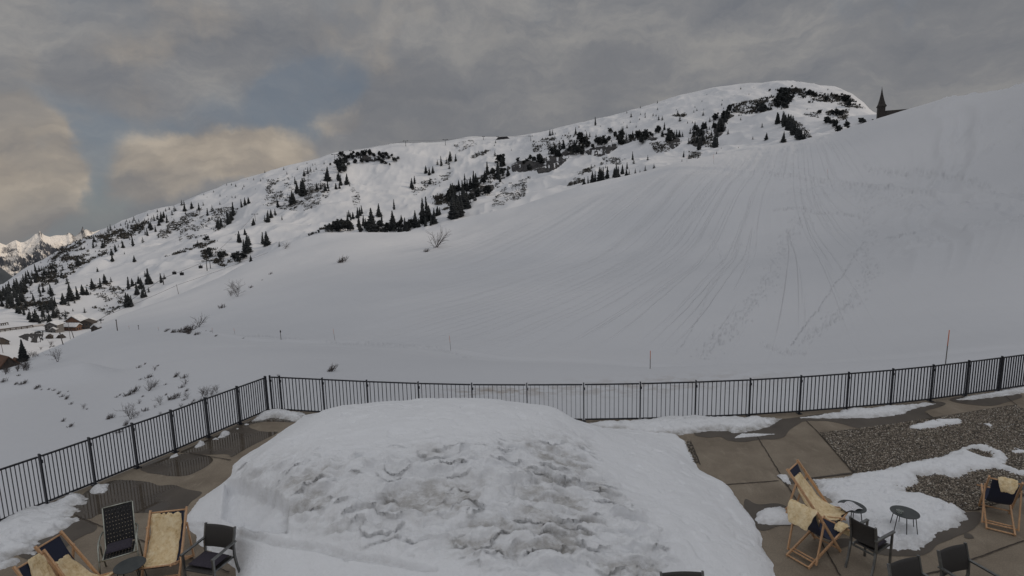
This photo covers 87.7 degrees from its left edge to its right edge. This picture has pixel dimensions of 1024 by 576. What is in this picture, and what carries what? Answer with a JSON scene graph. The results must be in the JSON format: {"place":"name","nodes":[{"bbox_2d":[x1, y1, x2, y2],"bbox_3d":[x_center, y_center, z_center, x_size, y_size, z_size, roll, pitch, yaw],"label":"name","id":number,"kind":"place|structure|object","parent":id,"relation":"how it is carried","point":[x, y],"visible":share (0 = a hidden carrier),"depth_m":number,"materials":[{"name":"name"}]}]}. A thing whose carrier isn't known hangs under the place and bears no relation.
{"place":"outdoors","nodes":[
{"label":"outdoors","id":0,"kind":"place"},
{"bbox_2d":[0,267,12,283],"bbox_3d":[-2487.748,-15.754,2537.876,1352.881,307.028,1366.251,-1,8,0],"label":"forested hills","id":1,"kind":"structure","parent":0,"point":[5,276],"depth_m":2544.07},
{"bbox_2d":[19,330,44,342],"bbox_3d":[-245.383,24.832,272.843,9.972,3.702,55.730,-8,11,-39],"label":"house","id":2,"kind":"structure","parent":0,"point":[34,337],"depth_m":269.48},
{"bbox_2d":[0,226,99,275],"bbox_3d":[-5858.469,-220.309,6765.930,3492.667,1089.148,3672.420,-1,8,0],"label":"distant mountains","id":3,"kind":"structure","parent":0,"point":[16,256],"depth_m":6520.40,"materials":[{"name":"snow"}]},
{"bbox_2d":[0,80,1023,517],"bbox_3d":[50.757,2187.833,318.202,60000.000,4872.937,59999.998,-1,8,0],"label":"ground","id":4,"kind":"structure","parent":0,"point":[884,242],"depth_m":92.67,"materials":[{"name":"snow"}]},
{"bbox_2d":[0,337,9,344],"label":"house","id":5,"kind":"structure","parent":4,"relation":"on","point":[4,341],"depth_m":239.59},
{"bbox_2d":[0,354,18,369],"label":"house","id":6,"kind":"structure","parent":4,"relation":"on","point":[6,360],"depth_m":90.89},
{"bbox_2d":[8,290,15,307],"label":"spruce tree","id":7,"kind":"object","parent":4,"relation":"on","point":[11,302],"visible":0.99,"depth_m":361.99,"materials":[{"name":"green plant"}]},
{"bbox_2d":[14,278,19,293],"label":"spruce tree","id":8,"kind":"object","parent":4,"relation":"on","point":[17,288],"visible":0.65,"depth_m":496.09,"materials":[{"name":"green plant"}]},
{"bbox_2d":[17,339,29,361],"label":"spruce tree","id":9,"kind":"object","parent":4,"relation":"on","point":[22,353],"visible":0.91,"depth_m":95.59,"materials":[{"name":"green plant"}]},
{"bbox_2d":[32,309,41,322],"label":"spruce tree","id":10,"kind":"object","parent":4,"relation":"on","point":[35,316],"visible":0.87,"depth_m":317.28,"materials":[{"name":"green plant"}]},
{"bbox_2d":[43,320,64,332],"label":"house","id":11,"kind":"structure","parent":4,"relation":"on","point":[58,324],"depth_m":290.33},
{"bbox_2d":[58,293,66,304],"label":"spruce tree","id":12,"kind":"object","parent":4,"relation":"on","point":[62,301],"visible":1,"depth_m":366.02,"materials":[{"name":"green plant"}]},
{"bbox_2d":[64,284,75,301],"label":"spruce tree","id":13,"kind":"object","parent":4,"relation":"on","point":[70,296],"visible":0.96,"depth_m":375.54,"materials":[{"name":"green plant"}]},
{"bbox_2d":[64,323,82,330],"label":"house","id":14,"kind":"structure","parent":4,"relation":"on","point":[75,326],"depth_m":298.47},
{"bbox_2d":[64,314,87,322],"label":"house","id":15,"kind":"structure","parent":4,"relation":"on","point":[77,318],"depth_m":323.08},
{"bbox_2d":[79,318,96,328],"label":"house","id":16,"kind":"structure","parent":4,"relation":"on","point":[88,323],"depth_m":301.81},
{"bbox_2d":[90,323,101,331],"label":"house","id":17,"kind":"structure","parent":4,"relation":"on","point":[95,326],"depth_m":134.17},
{"bbox_2d":[112,403,134,418],"bbox_3d":[-15.588,4.953,21.500,0.803,0.778,0.763,-6,9,-28],"label":"shrub","id":18,"kind":"object","parent":4,"relation":"on","point":[129,410],"visible":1,"depth_m":21.58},
{"bbox_2d":[123,293,129,307],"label":"spruce tree","id":19,"kind":"object","parent":4,"relation":"on","point":[126,300],"visible":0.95,"depth_m":359.15,"materials":[{"name":"green plant"}]},
{"bbox_2d":[144,269,149,284],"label":"spruce tree","id":20,"kind":"object","parent":4,"relation":"on","point":[147,280],"visible":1,"depth_m":424.60,"materials":[{"name":"green plant"}]},
{"bbox_2d":[225,279,243,296],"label":"shrub","id":21,"kind":"object","parent":4,"relation":"on","point":[232,286],"visible":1,"depth_m":140.25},
{"bbox_2d":[241,234,252,253],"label":"spruce tree","id":22,"kind":"object","parent":4,"relation":"on","point":[247,248],"visible":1,"depth_m":492.19,"materials":[{"name":"green plant"}]},
{"bbox_2d":[263,233,270,245],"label":"spruce tree","id":23,"kind":"object","parent":4,"relation":"on","point":[266,242],"visible":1,"depth_m":519.22,"materials":[{"name":"green plant"}]},
{"bbox_2d":[297,178,307,196],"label":"spruce tree","id":24,"kind":"object","parent":4,"relation":"on","point":[303,191],"visible":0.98,"depth_m":794.65,"materials":[{"name":"green plant"}]},
{"bbox_2d":[323,167,331,181],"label":"spruce tree","id":25,"kind":"object","parent":4,"relation":"on","point":[327,175],"visible":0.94,"depth_m":843.47,"materials":[{"name":"green plant"}]},
{"bbox_2d":[336,160,346,172],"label":"mountain pine","id":26,"kind":"object","parent":4,"relation":"on","point":[340,165],"visible":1,"depth_m":874.11,"materials":[{"name":"green plant"}]},
{"bbox_2d":[338,221,348,230],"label":"mountain pine","id":27,"kind":"object","parent":4,"relation":"on","point":[344,224],"visible":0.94,"depth_m":485.59,"materials":[{"name":"green plant"}]},
{"bbox_2d":[354,155,380,161],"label":"rock outcrop","id":28,"kind":"object","parent":4,"relation":"on","point":[364,157],"visible":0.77,"depth_m":955.21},
{"bbox_2d":[364,208,378,231],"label":"spruce tree","id":29,"kind":"object","parent":4,"relation":"on","point":[371,226],"visible":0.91,"depth_m":465.56,"materials":[{"name":"green plant"}]},
{"bbox_2d":[412,210,417,227],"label":"spruce tree","id":30,"kind":"object","parent":4,"relation":"on","point":[414,223],"visible":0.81,"depth_m":478.73,"materials":[{"name":"green plant"}]},
{"bbox_2d":[7,88,827,322],"bbox_3d":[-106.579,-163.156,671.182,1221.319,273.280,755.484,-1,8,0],"label":"spruces","id":31,"kind":"object","parent":4,"relation":"on","point":[44,272],"visible":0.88,"depth_m":692.26,"materials":[{"name":"plant"}]},
{"bbox_2d":[418,198,424,215],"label":"spruce tree","id":32,"kind":"object","parent":4,"relation":"on","point":[422,210],"visible":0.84,"depth_m":555.44,"materials":[{"name":"green plant"}]},
{"bbox_2d":[4,88,862,318],"bbox_3d":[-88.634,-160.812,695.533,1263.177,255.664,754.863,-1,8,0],"label":"scrub","id":33,"kind":"object","parent":4,"relation":"on","point":[124,234],"visible":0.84,"depth_m":747.03,"materials":[{"name":"plant"}]},
{"bbox_2d":[429,208,438,224],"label":"spruce tree","id":34,"kind":"object","parent":4,"relation":"on","point":[434,220],"visible":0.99,"depth_m":467.15,"materials":[{"name":"green plant"}]},
{"bbox_2d":[427,225,449,247],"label":"shrub","id":35,"kind":"object","parent":4,"relation":"on","point":[437,239],"visible":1,"depth_m":177.97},
{"bbox_2d":[446,196,459,219],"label":"spruce tree","id":36,"kind":"object","parent":4,"relation":"on","point":[453,213],"visible":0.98,"depth_m":469.97,"materials":[{"name":"green plant"}]},
{"bbox_2d":[456,195,463,217],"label":"spruce tree","id":37,"kind":"object","parent":4,"relation":"on","point":[460,210],"visible":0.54,"depth_m":477.49,"materials":[{"name":"green plant"}]},
{"bbox_2d":[462,190,466,208],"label":"spruce tree","id":38,"kind":"object","parent":4,"relation":"on","point":[464,200],"visible":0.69,"depth_m":504.15,"materials":[{"name":"green plant"}]},
{"bbox_2d":[469,185,494,197],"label":"rock outcrop","id":39,"kind":"object","parent":4,"relation":"on","point":[480,194],"visible":0.42,"depth_m":761.31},
{"bbox_2d":[473,173,480,187],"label":"spruce tree","id":40,"kind":"object","parent":39,"relation":"on","point":[476,184],"visible":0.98,"depth_m":768.60,"materials":[{"name":"green plant"}]},
{"bbox_2d":[472,188,481,196],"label":"mountain pine","id":41,"kind":"object","parent":39,"relation":"on","point":[477,192],"visible":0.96,"depth_m":592.54,"materials":[{"name":"green plant"}]},
{"bbox_2d":[482,185,491,194],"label":"mountain pine","id":42,"kind":"object","parent":4,"relation":"on","point":[487,189],"visible":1,"depth_m":595.87,"materials":[{"name":"plant"}]},
{"bbox_2d":[495,154,504,162],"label":"mountain pine","id":43,"kind":"object","parent":4,"relation":"on","point":[498,157],"visible":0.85,"depth_m":903.12,"materials":[{"name":"plant"}]},
{"bbox_2d":[511,160,535,171],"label":"rock outcrop","id":44,"kind":"object","parent":4,"relation":"on","point":[518,168],"visible":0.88,"depth_m":831.18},
{"bbox_2d":[535,149,584,173],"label":"rock outcrop","id":45,"kind":"object","parent":4,"relation":"on","point":[552,160],"visible":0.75,"depth_m":806.01,"materials":[{"name":"stone"}]},
{"bbox_2d":[584,144,617,156],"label":"rock outcrop","id":46,"kind":"object","parent":4,"relation":"on","point":[609,149],"visible":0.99,"depth_m":799.61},
{"bbox_2d":[620,136,657,144],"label":"rock outcrop","id":47,"kind":"object","parent":4,"relation":"on","point":[634,139],"visible":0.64,"depth_m":799.81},
{"bbox_2d":[669,137,681,148],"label":"rock outcrop","id":48,"kind":"object","parent":4,"relation":"on","point":[676,141],"visible":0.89,"depth_m":712.53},
{"bbox_2d":[713,114,733,136],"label":"rock outcrop","id":49,"kind":"object","parent":4,"relation":"on","point":[721,132],"visible":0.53,"depth_m":733.59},
{"bbox_2d":[876,90,905,118],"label":"church","id":50,"kind":"structure","parent":4,"relation":"on","point":[881,108],"depth_m":205.33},
{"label":"rock outcrop","id":51,"kind":"object","parent":4,"relation":"on","visible":0},
{"bbox_2d":[781,96,791,103],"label":"mountain pine","id":52,"kind":"object","parent":51,"relation":"on","point":[788,100],"visible":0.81,"depth_m":762.35,"materials":[{"name":"plant"}]},
{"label":"lift pylon","id":53,"kind":"object","parent":4,"relation":"on","visible":0},
{"bbox_2d":[99,214,254,319],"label":"lift cable","id":54,"kind":"object","parent":53,"relation":"attached to","point":[167,276],"visible":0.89,"depth_m":411.40,"materials":[{"name":"black metal"}]},
{"bbox_2d":[0,386,1023,575],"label":"terrace","id":55,"kind":"structure","parent":0,"point":[743,464],"depth_m":11.11,"materials":[{"name":"concrete"}]},
{"bbox_2d":[12,549,64,575],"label":"deck chair","id":56,"kind":"object","parent":55,"relation":"on","point":[24,569],"visible":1,"depth_m":7.86,"materials":[{"name":"brown wood"}]},
{"bbox_2d":[28,553,55,575],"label":"sheepskin","id":57,"kind":"object","parent":56,"relation":"on","point":[38,563],"visible":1,"depth_m":7.96,"materials":[{"name":"fur"}]},
{"bbox_2d":[0,493,88,569],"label":"snow patch","id":58,"kind":"object","parent":55,"relation":"on","point":[24,530],"visible":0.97,"depth_m":10.26,"materials":[{"name":"snow"}]},
{"bbox_2d":[19,516,96,559],"bbox_3d":[-8.496,4.708,10.091,0.933,0.001,1.426,-1,8,0],"label":"wet patch","id":59,"kind":"object","parent":55,"relation":"on","point":[74,531],"visible":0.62,"depth_m":10.22,"materials":[{"name":"concrete"}]},
{"bbox_2d":[33,530,113,575],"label":"deck chair","id":60,"kind":"object","parent":55,"relation":"on","point":[56,549],"visible":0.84,"depth_m":8.48,"materials":[{"name":"brown wood"}]},
{"bbox_2d":[55,554,112,575],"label":"sheepskin","id":61,"kind":"object","parent":60,"relation":"on","point":[68,565],"visible":0.87,"depth_m":8.44,"materials":[{"name":"fur"}]},
{"bbox_2d":[90,484,108,493],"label":"snow patch","id":62,"kind":"object","parent":55,"relation":"on","point":[98,488],"visible":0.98,"depth_m":11.76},
{"bbox_2d":[97,500,142,575],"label":"strap chair","id":63,"kind":"object","parent":55,"relation":"on","point":[108,523],"visible":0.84,"depth_m":9.19,"materials":[{"name":"dark powder-coated metal"},{"name":"black plastic webbing"}]},
{"bbox_2d":[105,538,132,553],"bbox_3d":[-6.611,4.339,8.979,0.357,0.069,0.300,-6,10,-32],"label":"seat cushion","id":64,"kind":"object","parent":63,"relation":"on","point":[117,546],"visible":1,"depth_m":8.93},
{"bbox_2d":[113,556,146,575],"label":"side table","id":65,"kind":"object","parent":55,"relation":"on","point":[128,565],"visible":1,"depth_m":8.52,"materials":[{"name":"paint"}]},
{"bbox_2d":[0,376,268,520],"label":"metal fence","id":66,"kind":"object","parent":55,"relation":"on","point":[173,432],"visible":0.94,"depth_m":12.79,"materials":[{"name":"metal"}]},
{"bbox_2d":[72,480,201,518],"bbox_3d":[-8.018,4.497,11.470,2.754,0.001,1.583,-1,8,0],"label":"wet patch","id":67,"kind":"object","parent":55,"relation":"on","point":[144,497],"visible":0.83,"depth_m":11.45,"materials":[{"name":"concrete"}]},
{"bbox_2d":[135,506,194,575],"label":"deck chair","id":68,"kind":"object","parent":55,"relation":"on","point":[182,537],"visible":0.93,"depth_m":9.05,"materials":[{"name":"beige woven canvas"},{"name":"oiled wood"}]},
{"bbox_2d":[140,512,181,567],"bbox_3d":[-5.865,4.214,8.882,0.530,0.663,0.652,-3,8,-10],"label":"sheepskin","id":69,"kind":"object","parent":68,"relation":"on","point":[163,547],"visible":0.9,"depth_m":9.03,"materials":[{"name":"fur"}]},
{"bbox_2d":[140,453,212,475],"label":"wet patch","id":70,"kind":"object","parent":55,"relation":"on","point":[184,464],"visible":1,"depth_m":12.92,"materials":[{"name":"liquid"}]},
{"bbox_2d":[179,522,239,575],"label":"garden armchair","id":71,"kind":"object","parent":55,"relation":"on","point":[220,535],"visible":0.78,"depth_m":8.75,"materials":[{"name":"grey metal"}]},
{"bbox_2d":[188,551,227,567],"bbox_3d":[-4.884,4.369,8.585,0.480,0.055,0.344,1,9,14],"label":"seat cushion","id":72,"kind":"object","parent":71,"relation":"on","point":[204,558],"visible":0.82,"depth_m":8.55,"materials":[{"name":"fabric"}]},
{"bbox_2d":[218,430,229,437],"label":"snow patch","id":73,"kind":"object","parent":55,"relation":"on","point":[224,433],"visible":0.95,"depth_m":14.58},
{"bbox_2d":[181,418,292,456],"bbox_3d":[-7.323,4.022,14.631,1.581,0.001,2.716,2,9,20],"label":"wet patch","id":74,"kind":"object","parent":55,"relation":"on","point":[235,441],"visible":1,"depth_m":14.24,"materials":[{"name":"liquid"}]},
{"bbox_2d":[252,409,304,421],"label":"snow patch","id":75,"kind":"object","parent":55,"relation":"on","point":[294,416],"visible":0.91,"depth_m":15.81,"materials":[{"name":"snow"}]},
{"bbox_2d":[186,398,774,575],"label":"snow heap","id":76,"kind":"object","parent":55,"relation":"on","point":[453,487],"visible":0.99,"depth_m":9.30,"materials":[{"name":"snow"}]},
{"bbox_2d":[74,397,1023,574],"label":"slab joints","id":77,"kind":"object","parent":55,"relation":"on","point":[728,484],"visible":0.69,"depth_m":11.47,"materials":[{"name":"concrete"}]},
{"bbox_2d":[269,354,1023,421],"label":"metal fence","id":78,"kind":"object","parent":55,"relation":"on","point":[931,387],"visible":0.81,"depth_m":15.47,"materials":[{"name":"metal"}]},
{"bbox_2d":[660,571,703,575],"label":"garden armchair","id":79,"kind":"object","parent":55,"relation":"on","point":[685,573],"visible":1,"depth_m":7.43,"materials":[{"name":"grey metal"}]},
{"bbox_2d":[589,415,779,434],"bbox_3d":[4.776,3.684,14.565,5.676,0.242,1.364,-1,8,0],"label":"snow patch","id":80,"kind":"object","parent":55,"relation":"on","point":[682,425],"visible":0.94,"depth_m":14.36,"materials":[{"name":"snow"}]},
{"bbox_2d":[735,433,773,437],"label":"snow patch","id":81,"kind":"object","parent":55,"relation":"on","point":[748,435],"visible":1,"depth_m":13.79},
{"bbox_2d":[755,506,790,524],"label":"snow patch","id":82,"kind":"object","parent":55,"relation":"on","point":[774,516],"visible":0.8,"depth_m":10.06,"materials":[{"name":"snow"}]},
{"bbox_2d":[777,474,790,484],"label":"snow patch","id":83,"kind":"object","parent":55,"relation":"on","point":[784,477],"visible":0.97,"depth_m":11.58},
{"bbox_2d":[744,499,836,529],"bbox_3d":[5.395,4.352,10.314,1.895,0.001,1.077,-1,8,0],"label":"wet patch","id":84,"kind":"object","parent":55,"relation":"on","point":[752,509],"visible":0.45,"depth_m":10.47,"materials":[{"name":"concrete"}]},
{"bbox_2d":[777,472,852,486],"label":"wet patch","id":85,"kind":"object","parent":55,"relation":"on","point":[791,480],"visible":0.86,"depth_m":11.61,"materials":[{"name":"liquid"}]},
{"bbox_2d":[785,459,848,521],"bbox_3d":[5.692,3.897,9.964,0.610,0.995,1.103,-9,11,-42],"label":"deck chair","id":86,"kind":"object","parent":55,"relation":"on","point":[793,471],"visible":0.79,"depth_m":10.11,"materials":[{"name":"brown wood"}]},
{"bbox_2d":[794,472,845,519],"bbox_3d":[5.728,3.856,9.913,0.602,0.545,0.848,-9,11,-42],"label":"sheepskin","id":87,"kind":"object","parent":86,"relation":"on","point":[822,507],"visible":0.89,"depth_m":9.96,"materials":[{"name":"fur"}]},
{"bbox_2d":[786,512,849,568],"bbox_3d":[5.212,4.037,9.085,1.103,0.995,0.530,-6,10,-30],"label":"deck chair","id":88,"kind":"object","parent":55,"relation":"on","point":[825,530],"visible":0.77,"depth_m":9.02,"materials":[{"name":"brown wood"}]},
{"bbox_2d":[787,499,819,530],"bbox_3d":[4.876,3.796,8.864,0.426,0.470,0.476,-6,10,-30],"label":"sheepskin","id":89,"kind":"object","parent":88,"relation":"on","point":[801,516],"visible":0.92,"depth_m":8.77,"materials":[{"name":"fur"}]},
{"bbox_2d":[834,521,849,535],"bbox_3d":[5.683,4.172,9.190,0.284,0.241,0.181,-6,10,-30],"label":"sheepskin","id":90,"kind":"object","parent":88,"relation":"hanging from","point":[840,527],"visible":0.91,"depth_m":9.16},
{"bbox_2d":[694,401,945,441],"bbox_3d":[8.807,3.646,14.630,8.148,0.001,1.816,-2,8,-5],"label":"wet patch","id":91,"kind":"object","parent":55,"relation":"on","point":[780,428],"visible":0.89,"depth_m":14.48,"materials":[{"name":"liquid"}]},
{"bbox_2d":[829,538,849,547],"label":"wet patch","id":92,"kind":"object","parent":55,"relation":"on","point":[842,542],"visible":0.68,"depth_m":9.38,"materials":[{"name":"concrete"}]},
{"bbox_2d":[837,500,866,521],"bbox_3d":[6.199,4.196,9.746,0.450,0.450,0.454,-6,10,-30],"label":"side table","id":93,"kind":"object","parent":55,"relation":"on","point":[862,510],"visible":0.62,"depth_m":9.63,"materials":[{"name":"paint"}]},
{"bbox_2d":[836,501,861,511],"bbox_3d":[6.123,3.961,9.681,0.340,0.035,0.250,-3,8,-10],"label":"magazine","id":94,"kind":"object","parent":93,"relation":"on","point":[846,506],"visible":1,"depth_m":9.67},
{"bbox_2d":[800,402,932,418],"bbox_3d":[10.291,3.497,15.160,4.654,0.188,0.844,-2,8,-7],"label":"snow patch","id":95,"kind":"object","parent":55,"relation":"on","point":[879,411],"visible":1,"depth_m":15.00,"materials":[{"name":"snow"}]},
{"bbox_2d":[844,516,895,575],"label":"garden armchair","id":96,"kind":"object","parent":55,"relation":"on","point":[864,535],"visible":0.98,"depth_m":8.56,"materials":[{"name":"grey metal"}]},
{"bbox_2d":[890,505,919,534],"bbox_3d":[7.000,4.209,9.528,0.440,0.450,0.444,2,9,20],"label":"side table","id":97,"kind":"object","parent":55,"relation":"on","point":[908,513],"visible":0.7,"depth_m":9.47,"materials":[{"name":"paint"}]},
{"bbox_2d":[887,555,928,575],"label":"garden armchair","id":98,"kind":"object","parent":55,"relation":"on","point":[911,566],"visible":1,"depth_m":7.58,"materials":[{"name":"grey metal"}]},
{"bbox_2d":[813,444,1023,550],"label":"snow patch","id":99,"kind":"object","parent":55,"relation":"on","point":[877,494],"visible":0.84,"depth_m":10.74,"materials":[{"name":"snow"}]},
{"bbox_2d":[820,405,1023,509],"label":"gravel","id":100,"kind":"structure","parent":55,"relation":"on","point":[941,435],"depth_m":13.00,"materials":[{"name":"gravel"}]},
{"bbox_2d":[910,418,961,429],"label":"snow patch","id":101,"kind":"object","parent":100,"relation":"on","point":[936,423],"visible":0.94,"depth_m":14.14,"materials":[{"name":"snow"}]},
{"bbox_2d":[878,511,980,555],"bbox_3d":[7.582,4.410,9.568,2.998,0.001,0.602,-4,9,-21],"label":"wet patch","id":102,"kind":"object","parent":55,"relation":"on","point":[971,522],"visible":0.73,"depth_m":9.51,"materials":[{"name":"concrete"}]},
{"bbox_2d":[936,542,998,575],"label":"garden armchair","id":103,"kind":"object","parent":55,"relation":"on","point":[952,559],"visible":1,"depth_m":7.82,"materials":[{"name":"grey metal"}]},
{"bbox_2d":[950,394,1021,405],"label":"wet patch","id":104,"kind":"object","parent":55,"relation":"on","point":[992,401],"visible":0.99,"depth_m":15.85,"materials":[{"name":"liquid"}]},
{"bbox_2d":[956,386,1023,399],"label":"snow patch","id":105,"kind":"object","parent":55,"relation":"on","point":[1012,391],"visible":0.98,"depth_m":16.24,"materials":[{"name":"snow"}]},
{"bbox_2d":[977,475,1023,535],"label":"deck chair","id":106,"kind":"object","parent":55,"relation":"on","point":[993,493],"visible":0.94,"depth_m":9.73,"materials":[{"name":"brown wood"}]},
{"bbox_2d":[998,476,1017,493],"bbox_3d":[8.824,3.499,9.502,0.268,0.258,0.214,5,10,36],"label":"sheepskin","id":107,"kind":"object","parent":106,"relation":"hanging from","point":[1008,485],"visible":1,"depth_m":9.45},
{"label":"gravel bed","id":108,"kind":"structure","parent":55,"relation":"on","visible":0},
{"bbox_2d":[685,440,697,461],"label":"gravel","id":109,"kind":"structure","parent":108,"relation":"on","point":[688,444],"depth_m":13.03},
{"bbox_2d":[0,0,1023,244],"label":"sky","id":110,"kind":"structure","parent":0,"point":[112,112],"materials":[{"name":"grey"}]},
{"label":"rock outcrop","id":111,"kind":"object","parent":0,"visible":0},
{"bbox_2d":[789,121,796,134],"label":"spruce tree","id":112,"kind":"object","parent":111,"relation":"on","point":[793,131],"visible":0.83,"depth_m":568.49,"materials":[{"name":"green plant"}]},
{"bbox_2d":[795,126,801,139],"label":"spruce tree","id":113,"kind":"object","parent":111,"relation":"on","point":[798,136],"visible":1,"depth_m":468.77,"materials":[{"name":"green plant"}]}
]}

